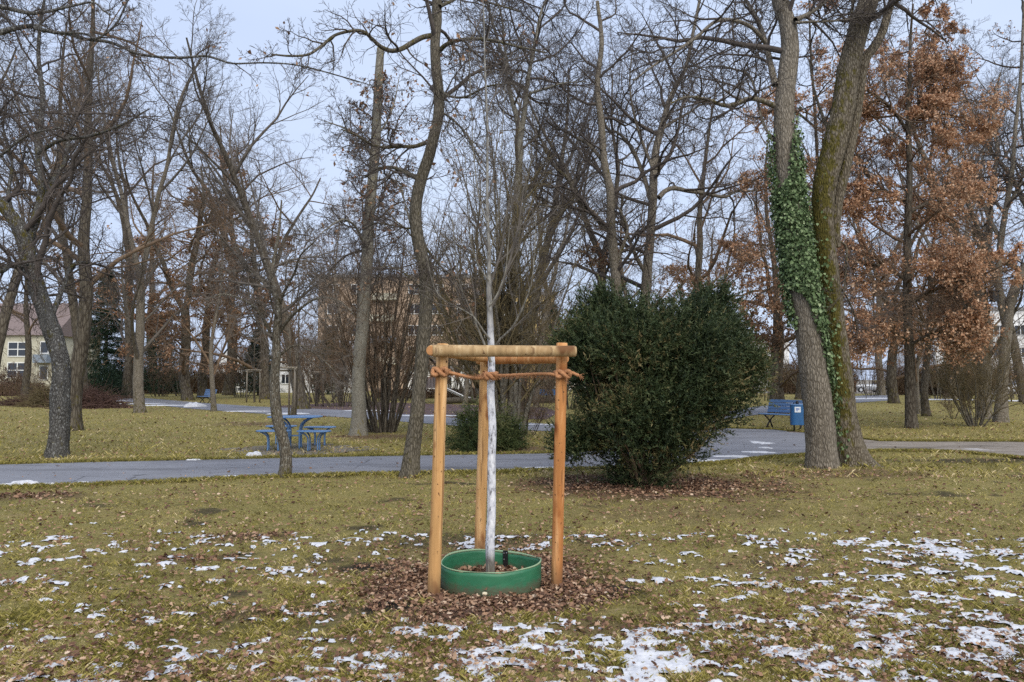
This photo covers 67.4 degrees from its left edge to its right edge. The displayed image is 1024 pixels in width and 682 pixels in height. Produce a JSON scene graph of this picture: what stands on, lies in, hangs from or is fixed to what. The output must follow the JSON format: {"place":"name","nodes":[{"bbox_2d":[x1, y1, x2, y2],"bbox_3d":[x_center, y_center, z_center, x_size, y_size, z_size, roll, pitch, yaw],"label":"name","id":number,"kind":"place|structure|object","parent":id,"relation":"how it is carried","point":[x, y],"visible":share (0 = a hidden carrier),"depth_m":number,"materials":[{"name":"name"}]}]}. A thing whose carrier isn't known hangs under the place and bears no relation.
{"place":"outdoors","nodes":[
{"label":"outdoors","id":0,"kind":"place"},
{"bbox_2d":[0,303,103,391],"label":"cream house","id":1,"kind":"structure","parent":0,"point":[15,353],"depth_m":88.08,"materials":[{"name":"beige paint"}]},
{"bbox_2d":[7,342,24,356],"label":"window","id":2,"kind":"structure","parent":1,"relation":"in","point":[15,350],"depth_m":87.99,"materials":[{"name":"white glass"}]},
{"bbox_2d":[280,340,353,392],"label":"white house","id":3,"kind":"structure","parent":0,"point":[283,385],"depth_m":89.85,"materials":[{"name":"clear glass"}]},
{"bbox_2d":[118,398,554,430],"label":"asphalt path","id":4,"kind":"structure","parent":0,"point":[323,412],"depth_m":37.69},
{"bbox_2d":[318,274,480,390],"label":"apartment block","id":5,"kind":"structure","parent":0,"point":[413,315],"depth_m":104.29,"materials":[{"name":"beige concrete"}]},
{"bbox_2d":[0,428,804,485],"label":"asphalt path","id":6,"kind":"structure","parent":0,"point":[782,442],"depth_m":13.83,"materials":[{"name":"asphalt"}]},
{"bbox_2d":[787,401,803,432],"bbox_3d":[8.344,2.228,22.523,0.500,0.940,0.400,0,-3,9],"label":"waste bin","id":7,"kind":"object","parent":6,"relation":"on","point":[796,413],"visible":0.88,"depth_m":22.36,"materials":[{"name":"metal"}]},
{"bbox_2d":[281,402,554,418],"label":"mulch ground","id":8,"kind":"structure","parent":0,"point":[427,407],"depth_m":40.64,"materials":[{"name":"brown plant"}]},
{"bbox_2d":[282,320,401,406],"bbox_3d":[-9.933,1.344,44.163,6.390,4.987,7.806,-1,-3,13],"label":"bare shrub","id":9,"kind":"object","parent":8,"relation":"on","point":[341,403],"visible":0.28,"depth_m":43.35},
{"bbox_2d":[303,324,387,402],"bbox_3d":[-10.997,1.507,50.270,5.758,5.248,4.661,2,-3,-34],"label":"bare shrub","id":10,"kind":"object","parent":8,"relation":"on","point":[333,388],"visible":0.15,"depth_m":49.34,"materials":[{"name":"brown plant"}]},
{"bbox_2d":[0,380,1023,681],"bbox_3d":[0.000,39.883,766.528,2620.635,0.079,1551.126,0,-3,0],"label":"lawn ground","id":11,"kind":"structure","parent":0,"point":[692,510],"depth_m":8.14,"materials":[{"name":"plant"}]},
{"bbox_2d":[0,386,43,405],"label":"brush pile","id":12,"kind":"object","parent":11,"relation":"on","point":[10,402],"visible":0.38,"depth_m":45.54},
{"bbox_2d":[0,381,46,395],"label":"hedge","id":13,"kind":"object","parent":11,"relation":"on","point":[4,391],"visible":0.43,"depth_m":71.47,"materials":[{"name":"brown plant"}]},
{"bbox_2d":[0,358,51,396],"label":"bare shrub","id":14,"kind":"object","parent":11,"relation":"on","point":[34,378],"visible":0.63,"depth_m":65.68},
{"bbox_2d":[6,374,50,407],"bbox_3d":[-26.218,2.808,44.044,6.009,1.909,4.153,0,-3,0],"label":"brush pile","id":15,"kind":"object","parent":11,"relation":"on","point":[37,399],"visible":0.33,"depth_m":43.35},
{"bbox_2d":[0,154,77,397],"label":"bare oak tree","id":16,"kind":"object","parent":11,"relation":"on","point":[28,360],"visible":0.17,"depth_m":49.81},
{"bbox_2d":[0,39,97,363],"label":"bare oak tree","id":17,"kind":"object","parent":11,"relation":"on","point":[3,77],"visible":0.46,"depth_m":42.07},
{"bbox_2d":[18,333,103,385],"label":"bare shrub","id":18,"kind":"object","parent":11,"relation":"on","point":[50,371],"visible":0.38,"depth_m":59.42,"materials":[{"name":"brown plant"}]},
{"bbox_2d":[0,2,133,366],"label":"bare lime tree","id":19,"kind":"object","parent":11,"relation":"on","point":[4,324],"visible":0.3,"depth_m":31.65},
{"bbox_2d":[0,0,141,391],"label":"bare lime tree","id":20,"kind":"object","parent":11,"relation":"on","point":[73,314],"visible":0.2,"depth_m":41.72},
{"bbox_2d":[22,374,132,408],"bbox_3d":[-23.007,2.671,41.638,6.584,1.942,4.626,0,-3,0],"label":"brush pile","id":21,"kind":"object","parent":11,"relation":"on","point":[92,397],"visible":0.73,"depth_m":41.52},
{"bbox_2d":[86,272,124,392],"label":"dark conifer","id":22,"kind":"object","parent":11,"relation":"on","point":[106,347],"visible":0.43,"depth_m":65.54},
{"bbox_2d":[87,360,129,398],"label":"round bush","id":23,"kind":"object","parent":11,"relation":"on","point":[107,378],"visible":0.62,"depth_m":59.53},
{"bbox_2d":[0,0,225,457],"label":"gnarled tree","id":24,"kind":"object","parent":11,"relation":"on","point":[27,238],"visible":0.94,"depth_m":15.52,"materials":[{"name":"brown plant"}]},
{"bbox_2d":[0,0,227,430],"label":"bare oak tree","id":25,"kind":"object","parent":11,"relation":"on","point":[78,361],"visible":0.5,"depth_m":23.45,"materials":[{"name":"plant"}]},
{"bbox_2d":[45,61,218,397],"bbox_3d":[-31.832,-9.508,61.641,15.754,28.715,12.611,-1,-3,26],"label":"bare oak tree","id":26,"kind":"object","parent":11,"relation":"on","point":[128,371],"visible":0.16,"depth_m":62.06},
{"bbox_2d":[33,3,240,412],"bbox_3d":[-16.966,-6.415,35.189,7.627,19.723,10.022,3,-4,-42],"label":"bare ash tree","id":27,"kind":"object","parent":11,"relation":"on","point":[137,336],"visible":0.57,"depth_m":35.67,"materials":[{"name":"grey plant"}]},
{"bbox_2d":[74,138,209,369],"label":"bare oak tree","id":28,"kind":"object","parent":11,"relation":"on","point":[138,230],"visible":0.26,"depth_m":89.50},
{"bbox_2d":[46,137,265,400],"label":"oak tree","id":29,"kind":"object","parent":11,"relation":"on","point":[184,337],"visible":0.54,"depth_m":55.08,"materials":[{"name":"brown plant"}]},
{"bbox_2d":[144,313,179,393],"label":"dark conifer","id":30,"kind":"object","parent":11,"relation":"on","point":[148,387],"visible":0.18,"depth_m":79.24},
{"bbox_2d":[144,344,196,396],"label":"bare shrub","id":31,"kind":"object","parent":11,"relation":"on","point":[162,375],"visible":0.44,"depth_m":69.84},
{"bbox_2d":[76,132,268,397],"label":"oak tree","id":32,"kind":"object","parent":11,"relation":"on","point":[202,384],"visible":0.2,"depth_m":62.76,"materials":[{"name":"brown plant"}]},
{"bbox_2d":[121,370,224,393],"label":"hedge","id":33,"kind":"object","parent":11,"relation":"on","point":[218,385],"visible":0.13,"depth_m":83.36,"materials":[{"name":"brown plant"}]},
{"bbox_2d":[146,331,201,395],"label":"bare shrub","id":34,"kind":"object","parent":11,"relation":"on","point":[175,393],"visible":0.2,"depth_m":71.32,"materials":[{"name":"brown plant"}]},
{"bbox_2d":[0,0,384,173],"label":"overhanging tree","id":35,"kind":"object","parent":11,"relation":"on","point":[34,28],"visible":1,"depth_m":8.03,"materials":[{"name":"brown plant"}]},
{"bbox_2d":[151,200,256,410],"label":"bare maple tree","id":36,"kind":"object","parent":11,"relation":"on","point":[212,373],"visible":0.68,"depth_m":37.28,"materials":[{"name":"brown plant"}]},
{"bbox_2d":[129,82,321,394],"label":"bare oak tree","id":37,"kind":"object","parent":11,"relation":"on","point":[227,390],"visible":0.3,"depth_m":75.82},
{"bbox_2d":[127,0,344,408],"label":"bare lime tree","id":38,"kind":"object","parent":11,"relation":"on","point":[302,400],"visible":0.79,"depth_m":38.55,"materials":[{"name":"plant"}]},
{"bbox_2d":[120,123,351,398],"bbox_3d":[-20.802,-5.607,59.413,17.402,20.746,16.584,1,-3,-21],"label":"oak tree","id":39,"kind":"object","parent":11,"relation":"on","point":[265,384],"visible":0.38,"depth_m":59.26,"materials":[{"name":"brown plant"}]},
{"bbox_2d":[208,340,283,397],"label":"bare shrub","id":40,"kind":"object","parent":11,"relation":"on","point":[242,372],"visible":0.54,"depth_m":65.58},
{"bbox_2d":[239,304,267,401],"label":"sapling","id":41,"kind":"object","parent":11,"relation":"on","point":[254,377],"visible":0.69,"depth_m":51.85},
{"bbox_2d":[234,331,286,395],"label":"dark conifer","id":42,"kind":"object","parent":11,"relation":"on","point":[250,376],"visible":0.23,"depth_m":73.31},
{"bbox_2d":[185,193,367,477],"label":"crooked tree","id":43,"kind":"object","parent":11,"relation":"on","point":[285,466],"visible":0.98,"depth_m":12.17,"materials":[{"name":"brown plant"}]},
{"bbox_2d":[280,367,296,414],"bbox_3d":[-9.209,2.115,31.506,0.892,2.116,0.761,0,-3,-3],"label":"tree stake frame","id":44,"kind":"object","parent":11,"relation":"on","point":[289,370],"visible":0.61,"depth_m":31.25,"materials":[{"name":"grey wood"}]},
{"bbox_2d":[257,252,329,414],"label":"bare maple tree","id":45,"kind":"object","parent":11,"relation":"on","point":[293,340],"visible":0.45,"depth_m":31.81,"materials":[{"name":"grey plant"}]},
{"bbox_2d":[265,265,323,414],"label":"sapling","id":46,"kind":"object","parent":11,"relation":"on","point":[298,361],"visible":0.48,"depth_m":31.85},
{"bbox_2d":[217,443,379,456],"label":"ground slab","id":47,"kind":"structure","parent":11,"relation":"on","point":[300,452],"depth_m":16.85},
{"bbox_2d":[267,415,322,448],"bbox_3d":[-4.835,2.040,17.119,1.200,0.735,0.840,0,-3,-5],"label":"park table","id":48,"kind":"object","parent":47,"relation":"on","point":[308,417],"visible":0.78,"depth_m":17.00,"materials":[{"name":"blue metal"}]},
{"bbox_2d":[296,430,330,450],"bbox_3d":[-4.261,2.151,16.513,0.740,0.452,0.460,0,-3,7],"label":"park stool","id":49,"kind":"object","parent":47,"relation":"on","point":[309,438],"visible":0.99,"depth_m":16.47,"materials":[{"name":"blue metal"}]},
{"bbox_2d":[255,308,383,402],"bbox_3d":[-12.812,1.048,52.264,9.478,6.433,7.759,0,-3,-8],"label":"bare shrub","id":50,"kind":"object","parent":11,"relation":"on","point":[313,393],"visible":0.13,"depth_m":51.50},
{"bbox_2d":[292,192,388,399],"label":"bare maple tree","id":51,"kind":"object","parent":11,"relation":"on","point":[337,235],"visible":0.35,"depth_m":56.03,"materials":[{"name":"grey plant"}]},
{"bbox_2d":[291,161,419,392],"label":"bare oak tree","id":52,"kind":"object","parent":11,"relation":"on","point":[359,252],"visible":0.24,"depth_m":76.66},
{"bbox_2d":[300,47,426,435],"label":"topped tree","id":53,"kind":"object","parent":11,"relation":"on","point":[358,425],"visible":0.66,"depth_m":21.60,"materials":[{"name":"brown plant"}]},
{"bbox_2d":[272,158,491,432],"bbox_3d":[-3.569,-1.337,22.784,6.783,8.171,6.540,-1,-3,15],"label":"many stemmed shrub","id":54,"kind":"object","parent":11,"relation":"on","point":[390,424],"visible":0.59,"depth_m":22.36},
{"bbox_2d":[237,0,566,478],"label":"wavy tree","id":55,"kind":"object","parent":11,"relation":"on","point":[410,464],"visible":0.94,"depth_m":12.23,"materials":[{"name":"brown plant"}]},
{"bbox_2d":[368,326,449,400],"bbox_3d":[-8.287,1.400,55.847,8.364,6.078,6.846,-1,-3,16],"label":"bare shrub","id":56,"kind":"object","parent":11,"relation":"on","point":[399,396],"visible":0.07,"depth_m":55.52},
{"bbox_2d":[376,387,507,398],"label":"hedge","id":57,"kind":"object","parent":11,"relation":"on","point":[430,393],"visible":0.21,"depth_m":61.60,"materials":[{"name":"brown plant"}]},
{"bbox_2d":[408,299,481,401],"bbox_3d":[-4.270,0.507,51.897,8.921,7.513,7.302,-1,-3,22],"label":"bare shrub","id":58,"kind":"object","parent":11,"relation":"on","point":[457,380],"visible":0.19,"depth_m":51.54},
{"bbox_2d":[435,198,517,403],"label":"bare maple tree","id":59,"kind":"object","parent":11,"relation":"on","point":[466,390],"visible":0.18,"depth_m":47.93,"materials":[{"name":"grey plant"}]},
{"bbox_2d":[417,275,560,397],"bbox_3d":[-2.110,-0.495,56.501,9.789,9.994,7.924,-2,-4,39],"label":"bare shrub","id":60,"kind":"object","parent":11,"relation":"on","point":[471,389],"visible":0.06,"depth_m":56.30,"materials":[{"name":"brown plant"}]},
{"bbox_2d":[441,549,540,596],"bbox_3d":[-0.158,1.762,5.865,0.765,0.206,0.734,0,-3,0],"label":"watering ring","id":61,"kind":"object","parent":11,"relation":"on","point":[526,578],"visible":0.92,"depth_m":5.62,"materials":[{"name":"green plastic"}]},
{"bbox_2d":[445,394,537,452],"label":"evergreen bush","id":62,"kind":"object","parent":11,"relation":"on","point":[509,435],"visible":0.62,"depth_m":16.77,"materials":[{"name":"green plant"}]},
{"bbox_2d":[456,562,531,594],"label":"leaf litter","id":63,"kind":"object","parent":11,"relation":"on","point":[498,568],"visible":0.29,"depth_m":6.04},
{"bbox_2d":[404,0,563,573],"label":"young tree","id":64,"kind":"object","parent":63,"relation":"in","point":[491,511],"visible":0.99,"depth_m":5.92,"materials":[{"name":"grey plant"}]},
{"bbox_2d":[376,85,618,438],"bbox_3d":[-0.395,-1.703,18.728,5.295,8.522,5.202,2,-4,-36],"label":"many stemmed tree","id":65,"kind":"object","parent":11,"relation":"on","point":[503,386],"visible":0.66,"depth_m":18.28,"materials":[{"name":"brown plant"}]},
{"bbox_2d":[432,137,565,359],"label":"bare oak tree","id":66,"kind":"object","parent":11,"relation":"on","point":[475,214],"visible":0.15,"depth_m":79.09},
{"bbox_2d":[426,342,576,595],"bbox_3d":[-0.078,0.982,6.195,1.104,1.898,1.560,0,-3,0],"label":"tree stake frame","id":67,"kind":"object","parent":11,"relation":"on","point":[559,354],"visible":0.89,"depth_m":5.69,"materials":[{"name":"brown wood"}]},
{"bbox_2d":[429,366,583,383],"bbox_3d":[-0.286,0.272,6.040,1.051,0.132,1.504,2,-3,-30],"label":"rope","id":68,"kind":"object","parent":67,"relation":"attached to","point":[558,374],"visible":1,"depth_m":5.67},
{"bbox_2d":[0,393,1023,681],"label":"fallen leaves","id":69,"kind":"object","parent":11,"relation":"on","point":[446,599],"visible":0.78,"depth_m":5.32,"materials":[{"name":"plant"}]},
{"bbox_2d":[0,396,1023,681],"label":"snow","id":70,"kind":"structure","parent":11,"relation":"on","point":[644,656],"depth_m":4.67,"materials":[{"name":"snow"}]},
{"bbox_2d":[444,0,625,423],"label":"twin stem tree","id":71,"kind":"object","parent":11,"relation":"on","point":[539,23],"visible":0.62,"depth_m":22.19,"materials":[{"name":"brown plant"}]},
{"bbox_2d":[506,364,571,435],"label":"arching shrub","id":72,"kind":"object","parent":11,"relation":"on","point":[537,415],"visible":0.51,"depth_m":20.90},
{"bbox_2d":[495,198,592,406],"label":"bare maple tree","id":73,"kind":"object","parent":11,"relation":"on","point":[538,323],"visible":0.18,"depth_m":43.92,"materials":[{"name":"grey plant"}]},
{"bbox_2d":[529,322,582,408],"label":"bare shrub","id":74,"kind":"object","parent":11,"relation":"on","point":[555,384],"visible":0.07,"depth_m":39.66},
{"bbox_2d":[476,21,646,414],"bbox_3d":[2.879,-6.452,36.100,8.151,19.947,9.303,-1,-3,23],"label":"bare lime tree","id":75,"kind":"object","parent":11,"relation":"on","point":[549,267],"visible":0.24,"depth_m":34.88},
{"bbox_2d":[503,81,633,385],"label":"bare ash tree","id":76,"kind":"object","parent":11,"relation":"on","point":[555,279],"visible":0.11,"depth_m":71.62,"materials":[{"name":"grey plant"}]},
{"bbox_2d":[455,28,684,370],"bbox_3d":[2.796,-5.096,30.721,7.298,16.618,9.117,-1,-3,24],"label":"bare oak tree","id":77,"kind":"object","parent":11,"relation":"on","point":[616,147],"visible":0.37,"depth_m":30.32,"materials":[{"name":"plant"}]},
{"bbox_2d":[492,0,728,386],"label":"mossy limbed oak","id":78,"kind":"object","parent":11,"relation":"on","point":[609,227],"visible":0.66,"depth_m":24.01,"materials":[{"name":"grey plant"}]},
{"bbox_2d":[581,158,690,304],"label":"bare maple tree","id":79,"kind":"object","parent":11,"relation":"on","point":[622,271],"visible":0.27,"depth_m":45.83,"materials":[{"name":"grey plant"}]},
{"bbox_2d":[551,0,772,315],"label":"forked oak","id":80,"kind":"object","parent":11,"relation":"on","point":[660,195],"visible":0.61,"depth_m":25.82,"materials":[{"name":"grey plant"}]},
{"bbox_2d":[542,273,786,489],"bbox_3d":[2.159,0.677,11.394,3.514,3.396,3.206,0,-3,0],"label":"yew bush","id":81,"kind":"object","parent":11,"relation":"on","point":[690,358],"visible":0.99,"depth_m":10.65,"materials":[{"name":"plant"}]},
{"bbox_2d":[585,48,769,313],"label":"bare oak tree","id":82,"kind":"object","parent":11,"relation":"on","point":[699,237],"visible":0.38,"depth_m":40.06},
{"bbox_2d":[651,191,770,397],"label":"oak tree","id":83,"kind":"object","parent":11,"relation":"on","point":[695,251],"visible":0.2,"depth_m":51.20,"materials":[{"name":"brown plant"}]},
{"bbox_2d":[595,0,915,468],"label":"ivy tree","id":84,"kind":"object","parent":11,"relation":"on","point":[800,274],"visible":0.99,"depth_m":13.43,"materials":[{"name":"grey plant"}]},
{"bbox_2d":[658,91,889,413],"bbox_3d":[12.287,-4.297,33.937,8.704,15.331,8.457,-2,-4,40],"label":"oak tree","id":85,"kind":"object","parent":11,"relation":"on","point":[777,343],"visible":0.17,"depth_m":33.95,"materials":[{"name":"brown plant"}]},
{"bbox_2d":[758,398,802,428],"bbox_3d":[8.642,2.301,24.163,0.645,0.950,1.750,2,-3,-33],"label":"park bench","id":86,"kind":"object","parent":11,"relation":"on","point":[784,404],"visible":0.44,"depth_m":24.59,"materials":[{"name":"blue metal"}]},
{"bbox_2d":[697,146,866,413],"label":"oak tree","id":87,"kind":"object","parent":11,"relation":"on","point":[768,338],"visible":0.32,"depth_m":33.35,"materials":[{"name":"brown plant"}]},
{"bbox_2d":[730,0,874,322],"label":"red brown oak","id":88,"kind":"object","parent":11,"relation":"on","point":[746,182],"visible":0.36,"depth_m":21.44,"materials":[{"name":"orange plant"}]},
{"bbox_2d":[768,359,862,393],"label":"hedge","id":89,"kind":"object","parent":11,"relation":"on","point":[787,387],"visible":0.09,"depth_m":79.32,"materials":[{"name":"brown plant"}]},
{"bbox_2d":[732,49,926,398],"bbox_3d":[23.270,-8.660,56.234,11.174,26.484,12.754,3,-4,-44],"label":"bare lime tree","id":90,"kind":"object","parent":11,"relation":"on","point":[798,395],"visible":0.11,"depth_m":56.36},
{"bbox_2d":[766,0,977,466],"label":"mossy tree","id":91,"kind":"object","parent":11,"relation":"on","point":[834,165],"visible":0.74,"depth_m":13.80,"materials":[{"name":"brown plant"}]},
{"bbox_2d":[853,347,903,395],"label":"bare shrub","id":92,"kind":"object","parent":11,"relation":"on","point":[876,383],"visible":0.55,"depth_m":69.68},
{"bbox_2d":[803,101,979,394],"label":"bare ash tree","id":93,"kind":"object","parent":11,"relation":"on","point":[883,391],"visible":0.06,"depth_m":73.57,"materials":[{"name":"grey plant"}]},
{"bbox_2d":[784,161,1023,403],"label":"oak tree","id":94,"kind":"object","parent":11,"relation":"on","point":[892,377],"visible":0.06,"depth_m":49.45,"materials":[{"name":"brown plant"}]},
{"bbox_2d":[788,0,1023,428],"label":"rust leaved oak","id":95,"kind":"object","parent":11,"relation":"on","point":[933,100],"visible":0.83,"depth_m":24.35,"materials":[{"name":"orange plant"}]},
{"bbox_2d":[877,229,950,413],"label":"bare maple tree","id":96,"kind":"object","parent":11,"relation":"on","point":[917,361],"visible":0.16,"depth_m":34.48,"materials":[{"name":"grey plant"}]},
{"bbox_2d":[811,0,1023,419],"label":"bare ash tree","id":97,"kind":"object","parent":11,"relation":"on","point":[989,413],"visible":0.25,"depth_m":30.07,"materials":[{"name":"brown plant"}]},
{"bbox_2d":[846,156,1002,415],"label":"bare oak tree","id":98,"kind":"object","parent":11,"relation":"on","point":[925,410],"visible":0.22,"depth_m":32.44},
{"bbox_2d":[900,338,965,398],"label":"bare shrub","id":99,"kind":"object","parent":11,"relation":"on","point":[930,379],"visible":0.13,"depth_m":59.42,"materials":[{"name":"brown plant"}]},
{"bbox_2d":[852,71,1022,397],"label":"bare ash tree","id":100,"kind":"object","parent":11,"relation":"on","point":[913,180],"visible":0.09,"depth_m":65.71,"materials":[{"name":"grey plant"}]},
{"bbox_2d":[884,364,993,394],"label":"hedge","id":101,"kind":"object","parent":11,"relation":"on","point":[901,385],"visible":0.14,"depth_m":75.37,"materials":[{"name":"brown plant"}]},
{"bbox_2d":[893,37,1023,401],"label":"bare lime tree","id":102,"kind":"object","parent":11,"relation":"on","point":[1014,335],"visible":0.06,"depth_m":52.35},
{"bbox_2d":[915,323,1023,426],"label":"thorny shrub","id":103,"kind":"object","parent":11,"relation":"on","point":[963,397],"visible":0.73,"depth_m":25.43,"materials":[{"name":"brown plant"}]},
{"bbox_2d":[921,0,1023,422],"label":"mossy limb tree","id":104,"kind":"object","parent":11,"relation":"on","point":[1006,312],"visible":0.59,"depth_m":28.20,"materials":[{"name":"dark twig"},{"name":"grey bark"},{"name":"moss"}]},
{"bbox_2d":[928,46,1023,337],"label":"bare oak tree","id":105,"kind":"object","parent":11,"relation":"on","point":[1021,112],"visible":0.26,"depth_m":38.76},
{"bbox_2d":[977,338,1023,403],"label":"bare shrub","id":106,"kind":"object","parent":11,"relation":"on","point":[1019,397],"visible":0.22,"depth_m":48.10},
{"bbox_2d":[0,0,1023,379],"label":"sky","id":107,"kind":"structure","parent":0,"point":[255,23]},
{"bbox_2d":[713,395,886,421],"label":"branch path","id":108,"kind":"structure","parent":0,"point":[760,409],"depth_m":50.96,"materials":[{"name":"asphalt"}]},
{"bbox_2d":[863,439,1023,457],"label":"gravel path","id":109,"kind":"structure","parent":0,"point":[1008,448],"depth_m":17.85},
{"bbox_2d":[897,307,1023,371],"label":"white block","id":110,"kind":"structure","parent":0,"point":[1021,310],"depth_m":110.26,"materials":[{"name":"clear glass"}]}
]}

